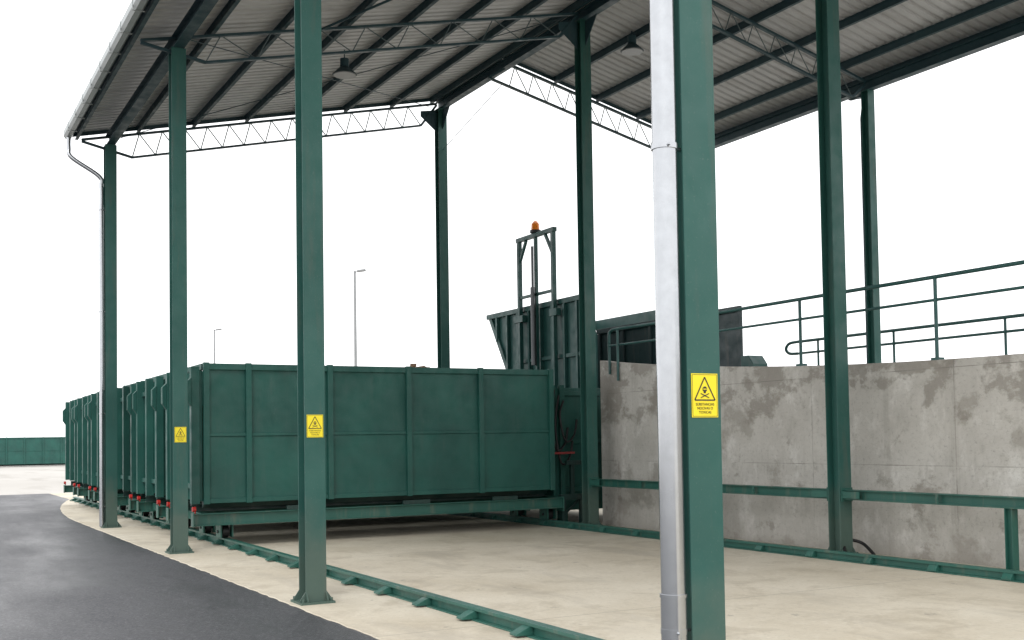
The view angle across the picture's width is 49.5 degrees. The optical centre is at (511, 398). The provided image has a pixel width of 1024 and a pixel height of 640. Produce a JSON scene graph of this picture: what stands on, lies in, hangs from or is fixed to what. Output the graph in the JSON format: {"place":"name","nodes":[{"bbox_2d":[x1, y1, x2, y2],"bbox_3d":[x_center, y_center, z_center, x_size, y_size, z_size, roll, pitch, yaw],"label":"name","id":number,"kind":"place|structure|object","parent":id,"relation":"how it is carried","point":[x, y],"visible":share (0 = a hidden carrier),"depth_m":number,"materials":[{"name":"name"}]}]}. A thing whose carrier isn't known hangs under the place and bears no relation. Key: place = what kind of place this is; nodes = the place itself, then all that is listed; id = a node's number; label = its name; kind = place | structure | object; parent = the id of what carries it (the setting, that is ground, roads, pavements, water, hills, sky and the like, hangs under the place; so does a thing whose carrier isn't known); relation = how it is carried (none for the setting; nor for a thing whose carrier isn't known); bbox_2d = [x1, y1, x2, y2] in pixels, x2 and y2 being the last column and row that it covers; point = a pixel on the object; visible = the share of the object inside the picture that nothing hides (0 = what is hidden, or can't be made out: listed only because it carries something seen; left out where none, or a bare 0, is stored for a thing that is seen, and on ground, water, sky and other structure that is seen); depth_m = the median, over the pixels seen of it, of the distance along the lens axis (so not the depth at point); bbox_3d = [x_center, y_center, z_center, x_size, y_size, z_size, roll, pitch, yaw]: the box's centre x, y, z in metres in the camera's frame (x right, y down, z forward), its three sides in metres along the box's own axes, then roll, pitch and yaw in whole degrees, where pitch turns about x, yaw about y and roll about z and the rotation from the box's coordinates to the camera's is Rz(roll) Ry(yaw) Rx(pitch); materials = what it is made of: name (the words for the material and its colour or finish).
{"place":"outdoors","nodes":[
{"label":"outdoors","id":0,"kind":"place"},
{"bbox_2d":[0,465,72,494],"bbox_3d":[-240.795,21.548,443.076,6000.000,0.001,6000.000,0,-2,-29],"label":"ground","id":1,"kind":"structure","parent":0,"point":[34,479],"depth_m":53.62,"materials":[{"name":"beige concrete"}]},
{"bbox_2d":[0,437,64,465],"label":"waste container","id":2,"kind":"object","parent":1,"relation":"on","point":[23,451],"visible":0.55,"depth_m":90.11,"materials":[{"name":"green metal"}]},
{"bbox_2d":[213,328,221,362],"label":"street lamp","id":3,"kind":"object","parent":1,"relation":"on","point":[214,343],"visible":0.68,"depth_m":72.15,"materials":[{"name":"grey metal"}]},
{"bbox_2d":[354,269,365,365],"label":"street lamp","id":4,"kind":"object","parent":1,"relation":"on","point":[355,331],"visible":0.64,"depth_m":48.12,"materials":[{"name":"grey metal"}]},
{"bbox_2d":[0,493,378,639],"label":"asphalt road","id":5,"kind":"structure","parent":0,"point":[63,576],"depth_m":11.87,"materials":[{"name":"grey asphalt"}]},
{"bbox_2d":[0,0,1023,437],"label":"sky","id":6,"kind":"structure","parent":0,"point":[949,137],"materials":[{"name":"white"}]},
{"bbox_2d":[50,493,1023,639],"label":"concrete floor","id":7,"kind":"structure","parent":0,"point":[605,586],"depth_m":12.13,"materials":[{"name":"beige concrete"}]},
{"bbox_2d":[69,497,603,639],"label":"track rail","id":8,"kind":"object","parent":7,"relation":"on","point":[515,625],"visible":0.83,"depth_m":11.09,"materials":[{"name":"green metal"}]},
{"bbox_2d":[63,481,98,501],"bbox_3d":[-8.799,2.492,30.912,6.652,0.521,1.980,0,-2,-29],"label":"transfer trolley","id":9,"kind":"object","parent":8,"relation":"on","point":[71,488],"visible":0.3,"depth_m":30.04,"materials":[{"name":"green metal"}]},
{"bbox_2d":[62,399,86,485],"bbox_3d":[-8.893,1.171,30.931,6.550,2.310,1.970,0,-2,-29],"label":"waste container","id":10,"kind":"object","parent":9,"relation":"on","point":[69,421],"visible":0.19,"depth_m":29.37,"materials":[{"name":"green metal"}]},
{"bbox_2d":[65,400,76,481],"bbox_3d":[-11.621,1.122,29.426,0.178,2.110,1.880,0,-2,-29],"label":"door","id":11,"kind":"structure","parent":10,"relation":"in","point":[70,427],"depth_m":29.37,"materials":[{"name":"green metal"}]},
{"bbox_2d":[77,484,97,499],"bbox_3d":[-7.522,2.388,28.604,6.652,0.521,1.980,0,-2,-29],"label":"transfer trolley","id":12,"kind":"object","parent":8,"relation":"on","point":[88,491],"visible":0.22,"depth_m":27.78,"materials":[{"name":"green metal"}]},
{"bbox_2d":[74,392,97,489],"bbox_3d":[-7.660,1.067,28.599,6.550,2.310,1.970,0,-2,-29],"label":"waste container","id":13,"kind":"object","parent":12,"relation":"on","point":[82,419],"visible":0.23,"depth_m":27.03,"materials":[{"name":"green metal"}]},
{"bbox_2d":[77,395,90,484],"bbox_3d":[-10.388,1.018,27.093,0.178,2.110,1.880,0,-2,-29],"label":"door","id":14,"kind":"structure","parent":13,"relation":"in","point":[83,426],"depth_m":27.03,"materials":[{"name":"green metal"}]},
{"bbox_2d":[93,487,135,511],"bbox_3d":[-6.246,2.284,26.295,6.652,0.521,1.980,0,-2,-29],"label":"transfer trolley","id":15,"kind":"object","parent":8,"relation":"on","point":[120,507],"visible":0.16,"depth_m":25.38,"materials":[{"name":"green metal"}]},
{"bbox_2d":[87,392,122,492],"bbox_3d":[-6.428,0.962,26.266,6.550,2.310,1.970,0,-2,-29],"label":"waste container","id":16,"kind":"object","parent":15,"relation":"on","point":[93,409],"visible":0.09,"depth_m":25.45,"materials":[{"name":"green metal"}]},
{"bbox_2d":[91,392,98,486],"bbox_3d":[-9.156,0.913,24.760,0.178,2.110,1.880,0,-2,-29],"label":"door","id":17,"kind":"structure","parent":16,"relation":"in","point":[94,397],"depth_m":25.45,"materials":[{"name":"green metal"}]},
{"bbox_2d":[117,494,162,518],"bbox_3d":[-4.970,2.179,23.986,6.652,0.521,1.980,0,-2,-29],"label":"transfer trolley","id":18,"kind":"object","parent":8,"relation":"on","point":[129,500],"visible":0.14,"depth_m":22.78,"materials":[{"name":"green metal"}]},
{"bbox_2d":[117,381,145,497],"bbox_3d":[-5.064,0.858,24.005,6.550,2.310,1.970,0,-2,-29],"label":"waste container","id":19,"kind":"object","parent":18,"relation":"on","point":[126,447],"visible":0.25,"depth_m":22.43,"materials":[{"name":"green metal"}]},
{"bbox_2d":[117,384,135,491],"bbox_3d":[-7.792,0.810,22.500,0.178,2.110,1.880,0,-2,-29],"label":"door","id":20,"kind":"structure","parent":19,"relation":"in","point":[126,423],"depth_m":22.43,"materials":[{"name":"green metal"}]},
{"bbox_2d":[136,496,190,526],"bbox_3d":[-3.694,2.075,21.678,6.652,0.521,1.980,0,-2,-29],"label":"transfer trolley","id":21,"kind":"object","parent":8,"relation":"on","point":[158,507],"visible":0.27,"depth_m":20.80,"materials":[{"name":"green metal"}]},
{"bbox_2d":[132,372,169,503],"bbox_3d":[-3.831,0.754,21.673,6.550,2.310,1.970,0,-2,-29],"label":"waste container","id":22,"kind":"object","parent":21,"relation":"on","point":[148,409],"visible":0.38,"depth_m":20.09,"materials":[{"name":"green metal"}]},
{"bbox_2d":[136,376,165,497],"bbox_3d":[-6.559,0.705,20.167,0.178,2.110,1.880,0,-2,-29],"label":"door","id":23,"kind":"structure","parent":22,"relation":"in","point":[150,424],"depth_m":20.09,"materials":[{"name":"green metal"}]},
{"bbox_2d":[166,495,564,537],"bbox_3d":[-2.417,1.971,19.369,6.652,0.521,1.980,0,-2,-29],"label":"transfer trolley","id":24,"kind":"object","parent":8,"relation":"on","point":[221,523],"visible":0.88,"depth_m":18.63,"materials":[{"name":"green metal"}]},
{"bbox_2d":[161,362,554,511],"bbox_3d":[-2.555,0.650,19.364,6.550,2.310,1.970,0,-2,-29],"label":"waste container","id":25,"kind":"object","parent":24,"relation":"on","point":[396,434],"visible":0.8,"depth_m":18.52,"materials":[{"name":"green metal"}]},
{"bbox_2d":[165,366,202,503],"bbox_3d":[-5.283,0.601,17.858,0.178,2.110,1.880,0,-2,-29],"label":"door","id":26,"kind":"structure","parent":25,"relation":"in","point":[195,450],"depth_m":17.06,"materials":[{"name":"green metal"}]},
{"bbox_2d":[63,0,1023,639],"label":"steel canopy","id":27,"kind":"object","parent":7,"relation":"on","point":[695,82],"visible":0.96,"depth_m":18.20,"materials":[{"name":"green metal"}]},
{"bbox_2d":[175,427,185,441],"bbox_3d":[-4.879,0.534,16.344,0.170,0.226,0.005,0,-2,-29],"label":"warning sign","id":28,"kind":"object","parent":27,"relation":"attached to","point":[180,434],"visible":1,"depth_m":16.34,"materials":[{"name":"yellow plastic"}]},
{"bbox_2d":[307,415,322,436],"bbox_3d":[-1.964,0.276,11.072,0.170,0.226,0.005,0,-2,-29],"label":"warning sign","id":29,"kind":"object","parent":27,"relation":"attached to","point":[314,425],"visible":1,"depth_m":11.07,"materials":[{"name":"yellow plastic"}]},
{"bbox_2d":[332,50,356,78],"bbox_3d":[-2.986,-5.984,19.802,0.435,0.463,0.435,0,-2,-29],"label":"pendant lamp","id":30,"kind":"object","parent":27,"relation":"hanging from","point":[344,70],"visible":1,"depth_m":19.73,"materials":[{"name":"metal"}]},
{"bbox_2d":[620,31,643,55],"bbox_3d":[2.246,-6.676,20.782,0.435,0.399,0.435,0,-2,-29],"label":"pendant lamp","id":31,"kind":"object","parent":27,"relation":"hanging from","point":[631,48],"visible":1,"depth_m":20.71,"materials":[{"name":"metal"}]},
{"bbox_2d":[691,373,717,416],"bbox_3d":[0.994,-0.015,5.722,0.170,0.226,0.005,0,-2,-29],"label":"warning sign","id":32,"kind":"object","parent":27,"relation":"attached to","point":[704,392],"visible":1,"depth_m":5.72,"materials":[{"name":"yellow plastic"}]},
{"bbox_2d":[486,221,767,522],"bbox_3d":[1.859,-0.755,23.262,4.786,6.360,7.940,0,-2,-29],"label":"waste compactor","id":33,"kind":"object","parent":7,"relation":"on","point":[535,335],"visible":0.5,"depth_m":23.49,"materials":[{"name":"metal"}]},
{"bbox_2d":[450,512,1023,582],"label":"track rail","id":34,"kind":"object","parent":7,"relation":"on","point":[1010,575],"visible":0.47,"depth_m":14.39,"materials":[{"name":"green metal"}]},
{"bbox_2d":[589,477,1023,569],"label":"guard rail","id":35,"kind":"object","parent":7,"relation":"on","point":[1011,505],"visible":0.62,"depth_m":13.72,"materials":[{"name":"green metal"}]},
{"bbox_2d":[600,353,1023,569],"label":"retaining wall","id":36,"kind":"structure","parent":7,"relation":"on","point":[951,426],"depth_m":14.89,"materials":[{"name":"concrete"}]},
{"bbox_2d":[608,260,1023,380],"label":"handrail","id":37,"kind":"object","parent":36,"relation":"on","point":[935,300],"visible":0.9,"depth_m":14.94,"materials":[{"name":"green metal"}]},
{"bbox_2d":[843,539,875,554],"bbox_3d":[4.500,1.947,14.424,0.552,0.223,0.408,4,-5,-66],"label":"rubber hose","id":38,"kind":"object","parent":7,"relation":"on","point":[868,548],"visible":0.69,"depth_m":14.55,"materials":[{"name":"black rubber"}]},
{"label":"platform","id":39,"kind":"structure","parent":7,"relation":"on","visible":0},
{"bbox_2d":[785,313,1023,364],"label":"handrail","id":40,"kind":"object","parent":39,"relation":"on","point":[1005,331],"visible":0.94,"depth_m":20.58,"materials":[{"name":"metal"}]}
]}

